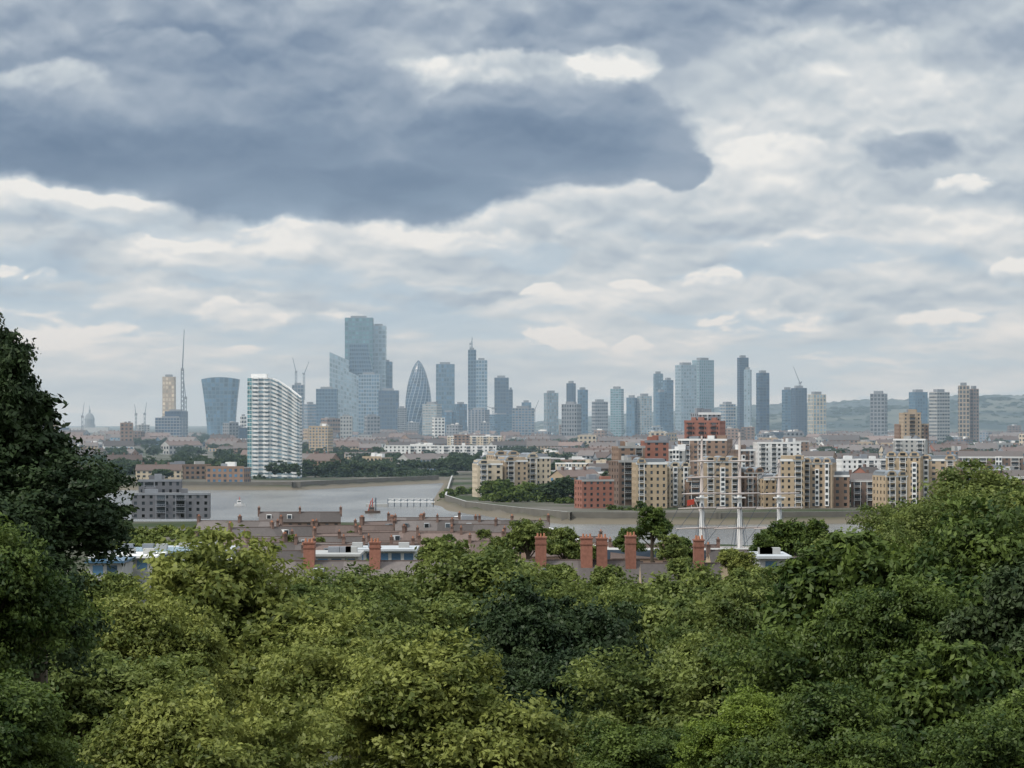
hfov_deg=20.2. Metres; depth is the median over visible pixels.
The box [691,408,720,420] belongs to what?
grey apartments
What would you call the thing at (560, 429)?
apartment tower
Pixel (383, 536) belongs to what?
terraced houses
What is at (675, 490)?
riverside apartments
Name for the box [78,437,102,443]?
terraced houses
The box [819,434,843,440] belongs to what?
terraced houses
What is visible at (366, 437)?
terraced houses
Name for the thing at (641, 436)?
terraced houses
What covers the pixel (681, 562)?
park tree
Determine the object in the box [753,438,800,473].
white apartments
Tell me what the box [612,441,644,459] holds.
brick apartments
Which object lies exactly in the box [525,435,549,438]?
terraced houses
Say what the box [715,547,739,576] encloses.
park tree
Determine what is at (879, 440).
terraced houses
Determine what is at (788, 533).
park tree
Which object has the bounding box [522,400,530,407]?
office tower
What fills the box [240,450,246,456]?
terraced houses
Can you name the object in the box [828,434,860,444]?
terraced houses
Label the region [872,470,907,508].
riverside apartments
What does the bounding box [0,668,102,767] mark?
oak tree
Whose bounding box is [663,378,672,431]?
office tower
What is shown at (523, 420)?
office tower
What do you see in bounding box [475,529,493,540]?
park tree
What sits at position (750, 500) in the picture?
riverside apartments
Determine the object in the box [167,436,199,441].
terraced houses
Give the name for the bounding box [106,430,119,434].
terraced houses
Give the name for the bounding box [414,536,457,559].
park tree
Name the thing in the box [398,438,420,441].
terraced houses
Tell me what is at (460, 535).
terraced houses
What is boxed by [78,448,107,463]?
terraced houses
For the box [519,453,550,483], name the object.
beige apartments
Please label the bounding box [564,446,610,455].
terraced houses
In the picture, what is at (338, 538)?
terraced houses
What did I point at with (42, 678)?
oak tree
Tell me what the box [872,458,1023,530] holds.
plane tree
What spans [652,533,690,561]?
park tree
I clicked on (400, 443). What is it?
terraced houses
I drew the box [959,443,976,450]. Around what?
terraced houses
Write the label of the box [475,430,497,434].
terraced houses
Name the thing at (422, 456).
terraced houses
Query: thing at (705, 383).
office tower
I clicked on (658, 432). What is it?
apartment tower
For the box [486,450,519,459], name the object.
beige apartments
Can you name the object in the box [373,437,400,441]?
terraced houses
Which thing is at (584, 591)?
plane tree
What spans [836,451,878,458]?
terraced houses
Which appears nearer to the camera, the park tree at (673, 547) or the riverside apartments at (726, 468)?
the park tree at (673, 547)
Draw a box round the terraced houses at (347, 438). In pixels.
[334,437,356,439]
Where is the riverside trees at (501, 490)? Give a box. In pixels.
[437,478,573,503]
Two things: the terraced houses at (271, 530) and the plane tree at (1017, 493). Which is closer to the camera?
the plane tree at (1017, 493)
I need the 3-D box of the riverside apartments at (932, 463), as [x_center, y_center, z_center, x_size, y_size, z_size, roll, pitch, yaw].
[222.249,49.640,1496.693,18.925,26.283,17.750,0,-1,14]
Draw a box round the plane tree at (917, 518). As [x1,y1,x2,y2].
[845,492,977,554]
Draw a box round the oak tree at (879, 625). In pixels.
[816,572,968,699]
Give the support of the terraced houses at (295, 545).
on the ground
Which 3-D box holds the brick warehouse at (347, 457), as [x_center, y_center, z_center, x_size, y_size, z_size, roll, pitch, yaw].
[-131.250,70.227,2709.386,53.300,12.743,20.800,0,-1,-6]
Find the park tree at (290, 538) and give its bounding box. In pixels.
[280,534,298,541]
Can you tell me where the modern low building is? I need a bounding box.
[84,542,791,604]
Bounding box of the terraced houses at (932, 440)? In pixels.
[929,435,936,443]
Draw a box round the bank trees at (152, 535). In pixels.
[98,524,201,551]
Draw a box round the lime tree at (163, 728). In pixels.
[68,673,357,767]
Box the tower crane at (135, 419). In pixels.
[134,404,136,429]
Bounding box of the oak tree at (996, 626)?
[936,557,1023,697]
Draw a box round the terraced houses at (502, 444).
[489,440,529,448]
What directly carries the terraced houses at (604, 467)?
on the ground
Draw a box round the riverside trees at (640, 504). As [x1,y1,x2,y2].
[605,477,1023,510]
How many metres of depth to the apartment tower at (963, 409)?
4799.71 m
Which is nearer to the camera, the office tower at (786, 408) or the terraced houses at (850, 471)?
the terraced houses at (850, 471)
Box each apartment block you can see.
[80,441,102,448]
[93,431,105,440]
[170,461,210,478]
[206,462,250,481]
[358,434,371,436]
[362,453,392,461]
[480,452,487,458]
[507,437,524,440]
[532,449,561,454]
[534,430,550,434]
[551,456,591,461]
[551,466,576,471]
[555,459,606,469]
[568,467,603,471]
[588,467,602,473]
[594,429,606,436]
[669,444,689,461]
[729,445,755,466]
[759,436,778,439]
[770,431,782,438]
[782,437,808,452]
[801,451,836,459]
[815,437,825,444]
[836,454,885,471]
[857,440,873,444]
[893,436,927,454]
[946,446,973,454]
[954,436,972,442]
[957,451,1023,469]
[979,430,991,441]
[993,441,1012,448]
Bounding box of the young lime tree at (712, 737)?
[666,684,796,767]
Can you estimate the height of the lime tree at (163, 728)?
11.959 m
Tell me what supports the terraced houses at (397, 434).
on the ground
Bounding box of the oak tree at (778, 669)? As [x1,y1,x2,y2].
[699,602,925,764]
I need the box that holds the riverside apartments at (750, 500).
[741,467,763,506]
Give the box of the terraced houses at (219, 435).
[210,433,229,437]
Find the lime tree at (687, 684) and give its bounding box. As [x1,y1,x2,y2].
[549,622,763,766]
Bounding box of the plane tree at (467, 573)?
[402,536,548,643]
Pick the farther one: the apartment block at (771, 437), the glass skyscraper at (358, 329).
the glass skyscraper at (358, 329)
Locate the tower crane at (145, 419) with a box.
[143,402,146,432]
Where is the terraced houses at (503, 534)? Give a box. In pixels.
[501,529,602,556]
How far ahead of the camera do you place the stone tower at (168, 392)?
6200.08 m
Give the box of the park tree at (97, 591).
[74,568,115,608]
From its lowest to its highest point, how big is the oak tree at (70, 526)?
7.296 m
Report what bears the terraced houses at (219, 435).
on the ground
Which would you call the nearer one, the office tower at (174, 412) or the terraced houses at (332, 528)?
the terraced houses at (332, 528)
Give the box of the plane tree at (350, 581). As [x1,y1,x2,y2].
[287,557,469,759]
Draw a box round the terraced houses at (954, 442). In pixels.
[943,440,968,444]
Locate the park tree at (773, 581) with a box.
[755,580,777,595]
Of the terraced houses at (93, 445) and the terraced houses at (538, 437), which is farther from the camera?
the terraced houses at (538, 437)
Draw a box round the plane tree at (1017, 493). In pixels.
[948,484,1023,543]
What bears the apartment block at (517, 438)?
on the ground
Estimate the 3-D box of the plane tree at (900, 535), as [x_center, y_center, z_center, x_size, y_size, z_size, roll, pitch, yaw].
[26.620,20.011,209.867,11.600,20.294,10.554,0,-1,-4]
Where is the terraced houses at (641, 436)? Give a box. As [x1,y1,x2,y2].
[633,434,648,438]
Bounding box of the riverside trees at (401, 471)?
[83,446,471,478]
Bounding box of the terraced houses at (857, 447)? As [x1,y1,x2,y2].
[838,443,880,450]
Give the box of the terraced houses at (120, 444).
[102,439,133,448]
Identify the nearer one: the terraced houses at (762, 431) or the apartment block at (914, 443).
the apartment block at (914, 443)
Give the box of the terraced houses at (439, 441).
[421,437,446,444]
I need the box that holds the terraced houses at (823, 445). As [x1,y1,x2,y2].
[813,444,833,446]
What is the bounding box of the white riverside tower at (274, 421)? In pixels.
[247,374,301,478]
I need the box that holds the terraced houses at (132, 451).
[102,447,138,454]
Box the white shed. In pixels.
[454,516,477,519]
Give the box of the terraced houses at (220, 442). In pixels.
[209,439,238,450]
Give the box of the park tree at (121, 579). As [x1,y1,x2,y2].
[100,570,143,601]
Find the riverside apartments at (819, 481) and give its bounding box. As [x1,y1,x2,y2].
[805,457,835,507]
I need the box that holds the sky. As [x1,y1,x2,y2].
[0,0,1023,425]
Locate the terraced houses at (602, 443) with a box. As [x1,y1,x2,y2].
[589,441,626,446]
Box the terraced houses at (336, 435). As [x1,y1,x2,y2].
[333,433,339,438]
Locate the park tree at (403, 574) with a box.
[378,570,419,588]
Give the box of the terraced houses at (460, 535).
[416,525,508,540]
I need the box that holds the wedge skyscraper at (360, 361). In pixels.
[350,344,372,375]
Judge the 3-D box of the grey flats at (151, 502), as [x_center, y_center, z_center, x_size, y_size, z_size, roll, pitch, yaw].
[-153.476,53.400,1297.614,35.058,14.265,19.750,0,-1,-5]
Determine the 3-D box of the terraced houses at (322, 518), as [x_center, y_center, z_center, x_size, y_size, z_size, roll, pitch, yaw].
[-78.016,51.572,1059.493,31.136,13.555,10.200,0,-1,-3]
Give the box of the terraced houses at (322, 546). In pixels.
[313,536,423,552]
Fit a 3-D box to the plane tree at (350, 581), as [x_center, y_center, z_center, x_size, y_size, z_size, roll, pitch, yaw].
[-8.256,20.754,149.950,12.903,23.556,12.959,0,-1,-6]
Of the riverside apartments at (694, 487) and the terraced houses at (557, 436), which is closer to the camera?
the riverside apartments at (694, 487)
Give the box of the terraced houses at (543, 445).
[527,439,557,452]
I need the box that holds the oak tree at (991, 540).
[867,493,1023,621]
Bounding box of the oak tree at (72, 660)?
[0,486,115,681]
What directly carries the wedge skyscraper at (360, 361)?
on the ground
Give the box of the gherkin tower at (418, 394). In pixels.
[405,360,430,434]
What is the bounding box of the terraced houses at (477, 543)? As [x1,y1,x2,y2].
[367,533,490,553]
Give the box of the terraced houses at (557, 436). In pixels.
[541,434,567,441]
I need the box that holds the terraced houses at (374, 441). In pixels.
[357,439,385,448]
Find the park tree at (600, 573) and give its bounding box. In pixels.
[587,564,627,597]
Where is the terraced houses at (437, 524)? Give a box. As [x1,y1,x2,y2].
[393,513,500,530]
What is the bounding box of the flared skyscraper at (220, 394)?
[201,377,239,434]
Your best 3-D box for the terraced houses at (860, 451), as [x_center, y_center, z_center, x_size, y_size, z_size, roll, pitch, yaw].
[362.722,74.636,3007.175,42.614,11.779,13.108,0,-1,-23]
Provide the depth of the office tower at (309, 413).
6501.04 m
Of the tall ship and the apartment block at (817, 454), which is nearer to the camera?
the tall ship
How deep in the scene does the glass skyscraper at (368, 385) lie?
6929.99 m
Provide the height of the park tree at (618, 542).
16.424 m
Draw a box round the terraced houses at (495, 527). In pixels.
[450,517,541,531]
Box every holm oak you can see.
[442,602,573,699]
[442,637,556,702]
[455,571,662,682]
[502,642,625,757]
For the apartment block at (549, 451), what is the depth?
2873.51 m
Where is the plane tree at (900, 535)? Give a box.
[804,519,931,578]
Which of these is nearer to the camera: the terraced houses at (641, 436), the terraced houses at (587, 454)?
the terraced houses at (587, 454)
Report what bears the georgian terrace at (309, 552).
on the ground
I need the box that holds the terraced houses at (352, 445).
[335,440,358,449]
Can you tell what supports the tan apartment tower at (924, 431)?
on the ground
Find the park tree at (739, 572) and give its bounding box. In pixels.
[721,566,766,592]
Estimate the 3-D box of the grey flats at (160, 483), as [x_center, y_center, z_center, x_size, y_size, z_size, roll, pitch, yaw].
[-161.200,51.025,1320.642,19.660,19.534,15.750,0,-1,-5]
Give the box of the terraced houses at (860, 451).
[845,450,876,452]
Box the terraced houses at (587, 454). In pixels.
[577,448,611,461]
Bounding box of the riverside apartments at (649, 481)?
[632,457,666,507]
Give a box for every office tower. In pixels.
[155,416,187,436]
[165,409,187,417]
[292,383,303,429]
[304,402,315,428]
[316,387,337,425]
[378,388,398,429]
[386,360,392,387]
[422,402,441,435]
[436,362,454,411]
[442,410,455,432]
[455,402,466,430]
[468,408,489,432]
[476,358,486,409]
[490,413,511,435]
[494,376,508,413]
[509,388,512,413]
[512,406,534,435]
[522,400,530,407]
[544,391,557,433]
[566,381,575,401]
[577,387,587,433]
[610,386,623,436]
[626,395,636,436]
[637,394,651,434]
[653,371,662,425]
[656,390,666,430]
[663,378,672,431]
[675,362,696,430]
[692,358,713,411]
[719,402,735,427]
[737,355,748,428]
[744,367,751,426]
[756,370,768,433]
[782,387,790,430]
[791,386,806,435]
[808,392,825,433]
[909,389,927,423]
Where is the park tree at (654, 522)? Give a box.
[634,505,673,561]
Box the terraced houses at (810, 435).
[806,433,837,437]
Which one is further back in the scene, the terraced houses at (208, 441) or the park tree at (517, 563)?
the terraced houses at (208, 441)
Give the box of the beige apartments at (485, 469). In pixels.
[472,459,502,496]
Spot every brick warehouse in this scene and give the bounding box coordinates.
[344,452,400,458]
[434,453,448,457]
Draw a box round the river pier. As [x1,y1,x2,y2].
[366,499,434,506]
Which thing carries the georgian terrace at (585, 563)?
on the ground
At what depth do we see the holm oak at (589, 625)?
97.26 m
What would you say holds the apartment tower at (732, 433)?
on the ground
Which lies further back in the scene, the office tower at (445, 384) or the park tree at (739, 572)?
the office tower at (445, 384)
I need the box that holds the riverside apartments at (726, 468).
[699,456,737,507]
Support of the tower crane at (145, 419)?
on the ground
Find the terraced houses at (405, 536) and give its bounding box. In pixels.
[354,524,475,540]
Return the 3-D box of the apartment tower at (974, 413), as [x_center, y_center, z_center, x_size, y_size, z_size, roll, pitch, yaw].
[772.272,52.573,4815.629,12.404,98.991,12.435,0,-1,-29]
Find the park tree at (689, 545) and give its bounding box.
[656,536,692,561]
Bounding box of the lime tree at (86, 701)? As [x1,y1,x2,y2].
[16,649,227,767]
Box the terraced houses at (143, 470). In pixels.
[135,462,183,481]
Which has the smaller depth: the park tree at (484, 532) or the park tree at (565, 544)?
the park tree at (565, 544)
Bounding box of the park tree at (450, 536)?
[442,533,454,540]
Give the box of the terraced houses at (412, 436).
[401,433,423,440]
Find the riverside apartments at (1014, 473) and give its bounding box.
[1003,470,1023,484]
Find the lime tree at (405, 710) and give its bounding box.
[296,625,588,767]
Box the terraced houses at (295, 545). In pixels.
[247,534,393,549]
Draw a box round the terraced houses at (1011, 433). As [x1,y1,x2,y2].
[999,432,1023,435]
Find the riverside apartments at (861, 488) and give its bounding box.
[850,473,872,506]
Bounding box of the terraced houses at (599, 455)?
[593,450,611,460]
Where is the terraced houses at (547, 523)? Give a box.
[474,513,549,532]
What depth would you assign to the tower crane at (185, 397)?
5197.79 m
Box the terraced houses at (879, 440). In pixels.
[875,438,892,444]
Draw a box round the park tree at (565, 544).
[546,526,579,558]
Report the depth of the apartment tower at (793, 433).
3819.66 m
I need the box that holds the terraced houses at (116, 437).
[110,433,119,440]
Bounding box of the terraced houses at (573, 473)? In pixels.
[549,466,600,497]
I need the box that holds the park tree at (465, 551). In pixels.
[454,548,470,556]
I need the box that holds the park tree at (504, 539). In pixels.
[482,536,520,560]
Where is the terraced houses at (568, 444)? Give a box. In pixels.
[558,441,585,447]
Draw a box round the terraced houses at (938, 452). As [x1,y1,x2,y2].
[932,450,979,454]
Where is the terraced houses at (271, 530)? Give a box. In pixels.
[228,519,315,537]
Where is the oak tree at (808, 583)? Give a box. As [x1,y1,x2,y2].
[750,526,922,647]
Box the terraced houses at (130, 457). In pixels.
[106,453,142,463]
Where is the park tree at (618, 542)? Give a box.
[611,527,647,551]
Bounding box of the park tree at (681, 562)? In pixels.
[664,556,693,579]
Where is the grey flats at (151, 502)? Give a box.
[131,487,210,518]
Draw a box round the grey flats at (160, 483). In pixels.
[138,474,181,492]
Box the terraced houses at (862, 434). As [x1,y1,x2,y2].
[839,432,872,436]
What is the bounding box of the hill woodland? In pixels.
[535,394,1023,433]
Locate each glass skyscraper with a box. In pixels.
[344,370,357,431]
[345,316,373,367]
[358,372,379,432]
[373,324,386,389]
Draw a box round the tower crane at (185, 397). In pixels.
[184,384,186,435]
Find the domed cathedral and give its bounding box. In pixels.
[69,406,109,432]
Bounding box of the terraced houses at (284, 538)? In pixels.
[216,532,287,549]
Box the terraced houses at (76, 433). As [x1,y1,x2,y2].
[59,431,82,434]
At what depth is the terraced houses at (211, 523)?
1008.38 m
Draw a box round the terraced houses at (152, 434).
[147,432,169,436]
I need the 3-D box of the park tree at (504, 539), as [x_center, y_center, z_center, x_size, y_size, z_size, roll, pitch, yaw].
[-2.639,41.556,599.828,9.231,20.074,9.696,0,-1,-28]
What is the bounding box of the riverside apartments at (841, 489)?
[834,471,849,507]
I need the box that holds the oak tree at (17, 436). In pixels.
[0,389,94,510]
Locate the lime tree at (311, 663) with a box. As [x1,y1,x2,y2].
[225,613,428,766]
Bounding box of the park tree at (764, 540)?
[747,532,779,550]
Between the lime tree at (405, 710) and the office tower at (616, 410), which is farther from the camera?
the office tower at (616, 410)
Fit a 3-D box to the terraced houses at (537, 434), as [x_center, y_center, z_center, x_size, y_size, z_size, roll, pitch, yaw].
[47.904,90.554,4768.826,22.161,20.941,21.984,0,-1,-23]
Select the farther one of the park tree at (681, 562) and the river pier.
the river pier
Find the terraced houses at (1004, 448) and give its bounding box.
[998,445,1023,455]
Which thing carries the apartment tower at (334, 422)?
on the ground
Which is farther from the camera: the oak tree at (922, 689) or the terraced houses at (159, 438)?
the terraced houses at (159, 438)
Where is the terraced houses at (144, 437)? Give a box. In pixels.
[141,436,168,446]
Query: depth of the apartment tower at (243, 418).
5199.86 m
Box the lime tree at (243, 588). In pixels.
[68,522,390,735]
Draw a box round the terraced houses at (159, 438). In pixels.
[156,436,168,447]
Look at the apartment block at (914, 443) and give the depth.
2100.26 m
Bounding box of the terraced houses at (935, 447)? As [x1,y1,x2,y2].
[929,442,969,450]
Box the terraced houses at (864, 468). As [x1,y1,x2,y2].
[852,464,878,472]
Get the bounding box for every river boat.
[234,497,244,505]
[365,498,379,512]
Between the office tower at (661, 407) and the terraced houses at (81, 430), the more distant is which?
the office tower at (661, 407)
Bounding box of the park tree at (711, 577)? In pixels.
[685,573,725,589]
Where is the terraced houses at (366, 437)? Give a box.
[346,436,385,438]
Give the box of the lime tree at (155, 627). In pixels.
[78,582,244,721]
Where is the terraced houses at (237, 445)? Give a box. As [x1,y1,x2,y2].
[233,441,246,453]
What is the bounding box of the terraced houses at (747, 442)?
[731,438,771,445]
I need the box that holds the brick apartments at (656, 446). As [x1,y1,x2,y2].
[641,435,669,460]
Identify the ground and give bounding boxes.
[59,395,1023,765]
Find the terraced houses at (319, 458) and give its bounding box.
[305,452,340,468]
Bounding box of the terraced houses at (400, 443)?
[389,440,422,444]
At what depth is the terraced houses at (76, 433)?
4839.49 m
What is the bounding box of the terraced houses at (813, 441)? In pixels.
[780,438,816,444]
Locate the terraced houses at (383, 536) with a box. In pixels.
[312,525,407,541]
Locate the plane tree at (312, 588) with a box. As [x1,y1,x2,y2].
[228,564,369,647]
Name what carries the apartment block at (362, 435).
on the ground
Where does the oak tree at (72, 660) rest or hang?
on the ground
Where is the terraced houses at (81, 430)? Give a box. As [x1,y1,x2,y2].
[60,429,89,434]
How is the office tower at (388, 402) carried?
on the ground
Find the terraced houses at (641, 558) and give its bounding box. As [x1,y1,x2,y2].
[608,537,719,561]
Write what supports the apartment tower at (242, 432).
on the ground
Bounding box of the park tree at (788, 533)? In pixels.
[760,518,806,555]
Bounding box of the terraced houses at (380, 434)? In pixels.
[372,432,396,436]
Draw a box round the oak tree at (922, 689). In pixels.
[862,635,1023,767]
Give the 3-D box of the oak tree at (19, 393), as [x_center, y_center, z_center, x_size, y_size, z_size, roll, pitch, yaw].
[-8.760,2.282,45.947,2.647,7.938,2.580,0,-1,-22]
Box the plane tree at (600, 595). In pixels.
[534,570,657,661]
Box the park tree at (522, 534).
[505,518,553,558]
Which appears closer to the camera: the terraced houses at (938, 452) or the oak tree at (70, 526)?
the oak tree at (70, 526)
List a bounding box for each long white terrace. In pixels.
[384,443,496,454]
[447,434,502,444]
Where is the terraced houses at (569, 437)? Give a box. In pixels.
[563,435,576,439]
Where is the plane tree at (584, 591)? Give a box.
[514,559,607,602]
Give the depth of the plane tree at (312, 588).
139.71 m
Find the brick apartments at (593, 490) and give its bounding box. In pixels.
[574,474,613,507]
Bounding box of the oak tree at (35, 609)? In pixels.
[0,512,114,679]
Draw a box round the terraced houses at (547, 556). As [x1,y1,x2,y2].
[521,540,608,558]
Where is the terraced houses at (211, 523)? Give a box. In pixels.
[195,514,283,536]
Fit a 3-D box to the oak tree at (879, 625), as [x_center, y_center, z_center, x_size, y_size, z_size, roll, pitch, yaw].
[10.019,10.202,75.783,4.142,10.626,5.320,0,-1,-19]
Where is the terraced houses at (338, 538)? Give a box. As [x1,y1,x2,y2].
[243,529,362,541]
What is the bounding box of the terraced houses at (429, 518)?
[387,511,460,520]
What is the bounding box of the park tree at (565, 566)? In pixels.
[543,562,591,589]
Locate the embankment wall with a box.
[129,475,895,520]
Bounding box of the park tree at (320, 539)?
[316,537,325,541]
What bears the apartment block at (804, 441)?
on the ground
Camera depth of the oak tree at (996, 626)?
73.32 m
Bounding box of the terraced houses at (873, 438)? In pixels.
[865,435,893,442]
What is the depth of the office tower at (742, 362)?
6199.51 m
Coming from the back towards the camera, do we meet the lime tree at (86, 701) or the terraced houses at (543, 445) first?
the terraced houses at (543, 445)
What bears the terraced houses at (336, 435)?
on the ground
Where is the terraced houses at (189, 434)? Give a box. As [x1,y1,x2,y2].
[188,432,200,436]
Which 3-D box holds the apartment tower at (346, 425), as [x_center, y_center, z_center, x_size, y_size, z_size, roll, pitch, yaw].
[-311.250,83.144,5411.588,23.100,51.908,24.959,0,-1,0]
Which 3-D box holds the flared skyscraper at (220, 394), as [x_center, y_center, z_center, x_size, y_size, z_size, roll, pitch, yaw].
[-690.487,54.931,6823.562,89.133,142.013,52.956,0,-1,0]
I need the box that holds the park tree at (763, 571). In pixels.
[750,565,781,583]
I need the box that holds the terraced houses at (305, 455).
[302,451,335,460]
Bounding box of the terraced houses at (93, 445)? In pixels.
[80,441,98,448]
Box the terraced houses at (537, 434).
[533,432,547,435]
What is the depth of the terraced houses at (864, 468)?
1678.82 m
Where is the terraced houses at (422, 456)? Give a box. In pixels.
[397,451,438,470]
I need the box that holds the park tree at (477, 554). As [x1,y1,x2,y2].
[462,552,484,557]
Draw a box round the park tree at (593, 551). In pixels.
[579,543,595,558]
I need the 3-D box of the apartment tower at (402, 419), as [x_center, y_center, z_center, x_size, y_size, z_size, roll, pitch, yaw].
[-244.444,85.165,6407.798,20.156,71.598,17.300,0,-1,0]
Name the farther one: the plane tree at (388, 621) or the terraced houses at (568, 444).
the terraced houses at (568, 444)
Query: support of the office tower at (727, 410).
on the ground
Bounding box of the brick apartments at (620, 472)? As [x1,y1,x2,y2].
[609,455,642,504]
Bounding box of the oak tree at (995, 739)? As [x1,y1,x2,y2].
[916,679,1023,767]
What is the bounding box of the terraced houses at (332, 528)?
[276,519,395,532]
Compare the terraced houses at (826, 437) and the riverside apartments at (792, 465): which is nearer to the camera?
the riverside apartments at (792, 465)
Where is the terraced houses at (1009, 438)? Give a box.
[988,435,1018,442]
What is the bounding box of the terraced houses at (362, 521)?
[359,513,423,524]
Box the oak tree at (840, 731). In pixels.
[694,677,929,767]
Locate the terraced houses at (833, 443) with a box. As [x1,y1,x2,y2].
[819,440,849,445]
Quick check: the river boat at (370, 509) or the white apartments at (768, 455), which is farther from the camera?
the white apartments at (768, 455)
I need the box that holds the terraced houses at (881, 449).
[878,444,892,457]
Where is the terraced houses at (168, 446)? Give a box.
[161,440,201,453]
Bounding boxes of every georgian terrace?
[267,538,448,588]
[516,532,639,583]
[639,535,720,583]
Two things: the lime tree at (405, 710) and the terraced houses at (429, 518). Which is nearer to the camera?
the lime tree at (405, 710)
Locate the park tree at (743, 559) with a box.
[726,551,760,573]
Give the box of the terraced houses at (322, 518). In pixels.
[257,506,341,524]
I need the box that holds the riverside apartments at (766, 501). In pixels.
[758,473,777,507]
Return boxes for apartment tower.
[120,421,132,440]
[133,429,144,445]
[137,423,149,431]
[223,421,238,438]
[238,426,246,438]
[240,414,246,427]
[303,428,308,439]
[309,423,332,452]
[321,417,339,438]
[340,414,352,438]
[364,414,379,434]
[397,406,406,432]
[407,421,418,433]
[432,416,444,437]
[446,423,462,435]
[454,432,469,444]
[480,421,489,433]
[559,425,561,434]
[562,402,580,435]
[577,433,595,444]
[592,399,607,435]
[648,425,662,434]
[649,430,664,436]
[665,431,676,441]
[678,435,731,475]
[684,417,724,438]
[725,427,744,439]
[741,426,754,439]
[757,432,773,439]
[783,429,802,436]
[870,391,887,435]
[894,421,928,453]
[899,409,920,438]
[929,389,949,442]
[958,383,969,438]
[970,386,978,440]
[1007,424,1020,431]
[1019,434,1023,444]
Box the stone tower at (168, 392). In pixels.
[162,375,175,415]
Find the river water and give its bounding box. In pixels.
[98,483,875,544]
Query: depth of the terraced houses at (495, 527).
959.08 m
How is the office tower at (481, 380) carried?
on the ground
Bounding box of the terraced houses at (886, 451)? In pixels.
[882,446,931,455]
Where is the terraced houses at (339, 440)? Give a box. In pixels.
[333,439,357,441]
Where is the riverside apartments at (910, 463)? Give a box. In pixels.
[885,451,922,503]
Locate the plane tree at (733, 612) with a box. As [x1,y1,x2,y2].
[644,574,780,666]
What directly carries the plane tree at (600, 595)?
on the ground
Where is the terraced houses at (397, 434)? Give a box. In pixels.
[389,432,414,436]
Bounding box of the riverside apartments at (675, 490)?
[665,461,690,506]
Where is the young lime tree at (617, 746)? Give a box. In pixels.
[566,716,695,767]
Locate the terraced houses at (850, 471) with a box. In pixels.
[849,470,868,502]
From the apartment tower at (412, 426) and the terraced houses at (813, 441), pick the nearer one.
the terraced houses at (813, 441)
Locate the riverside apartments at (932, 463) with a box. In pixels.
[923,454,958,502]
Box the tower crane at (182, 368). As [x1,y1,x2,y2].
[181,338,183,435]
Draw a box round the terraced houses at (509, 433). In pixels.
[500,432,519,435]
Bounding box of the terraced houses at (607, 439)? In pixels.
[597,436,639,441]
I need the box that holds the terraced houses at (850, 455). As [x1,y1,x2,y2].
[838,454,868,458]
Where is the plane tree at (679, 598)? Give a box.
[600,561,780,679]
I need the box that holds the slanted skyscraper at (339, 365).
[330,352,349,417]
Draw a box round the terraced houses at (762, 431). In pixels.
[758,430,780,433]
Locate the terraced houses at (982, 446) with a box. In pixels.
[975,441,997,450]
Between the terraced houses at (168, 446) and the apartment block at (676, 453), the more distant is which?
the terraced houses at (168, 446)
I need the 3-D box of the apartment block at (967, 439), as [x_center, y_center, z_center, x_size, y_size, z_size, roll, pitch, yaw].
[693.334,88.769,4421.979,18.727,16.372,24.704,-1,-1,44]
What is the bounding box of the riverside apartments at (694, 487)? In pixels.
[684,475,699,507]
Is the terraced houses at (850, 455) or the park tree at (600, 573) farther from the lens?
the terraced houses at (850, 455)
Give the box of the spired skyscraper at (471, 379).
[468,348,475,409]
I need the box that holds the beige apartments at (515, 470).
[497,456,527,485]
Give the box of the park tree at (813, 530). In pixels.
[793,518,832,551]
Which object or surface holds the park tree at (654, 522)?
on the ground
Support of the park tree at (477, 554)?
on the ground
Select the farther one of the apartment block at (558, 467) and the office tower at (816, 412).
the office tower at (816, 412)
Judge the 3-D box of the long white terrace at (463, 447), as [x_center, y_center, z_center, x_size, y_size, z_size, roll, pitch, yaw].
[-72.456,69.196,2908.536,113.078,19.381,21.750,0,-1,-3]
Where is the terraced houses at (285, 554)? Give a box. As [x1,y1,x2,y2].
[237,542,302,559]
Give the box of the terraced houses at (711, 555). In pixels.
[705,542,810,578]
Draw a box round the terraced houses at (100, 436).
[70,434,103,440]
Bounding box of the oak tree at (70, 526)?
[0,448,141,594]
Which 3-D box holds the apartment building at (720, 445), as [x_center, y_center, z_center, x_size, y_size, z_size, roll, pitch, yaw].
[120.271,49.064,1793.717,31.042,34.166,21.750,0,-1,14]
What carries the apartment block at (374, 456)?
on the ground
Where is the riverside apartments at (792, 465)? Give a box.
[780,454,804,507]
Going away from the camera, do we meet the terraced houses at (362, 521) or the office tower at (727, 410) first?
the terraced houses at (362, 521)
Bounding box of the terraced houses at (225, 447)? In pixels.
[216,445,232,450]
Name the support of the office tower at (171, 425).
on the ground
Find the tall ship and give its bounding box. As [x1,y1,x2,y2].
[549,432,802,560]
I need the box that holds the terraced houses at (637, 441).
[618,438,646,445]
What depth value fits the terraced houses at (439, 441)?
4035.77 m
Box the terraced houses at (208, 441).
[205,437,242,448]
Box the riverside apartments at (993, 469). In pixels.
[959,464,1009,479]
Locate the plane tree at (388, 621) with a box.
[335,589,449,760]
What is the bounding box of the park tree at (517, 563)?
[496,557,528,575]
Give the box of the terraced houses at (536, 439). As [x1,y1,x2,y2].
[524,437,550,440]
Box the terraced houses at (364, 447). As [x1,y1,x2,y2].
[359,442,380,450]
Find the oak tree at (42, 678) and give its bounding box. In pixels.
[4,440,139,689]
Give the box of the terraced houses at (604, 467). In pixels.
[585,461,608,471]
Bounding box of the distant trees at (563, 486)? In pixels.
[74,433,1023,497]
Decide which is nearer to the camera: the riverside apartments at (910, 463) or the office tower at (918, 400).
the riverside apartments at (910, 463)
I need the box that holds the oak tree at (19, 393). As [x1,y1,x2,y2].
[0,312,51,430]

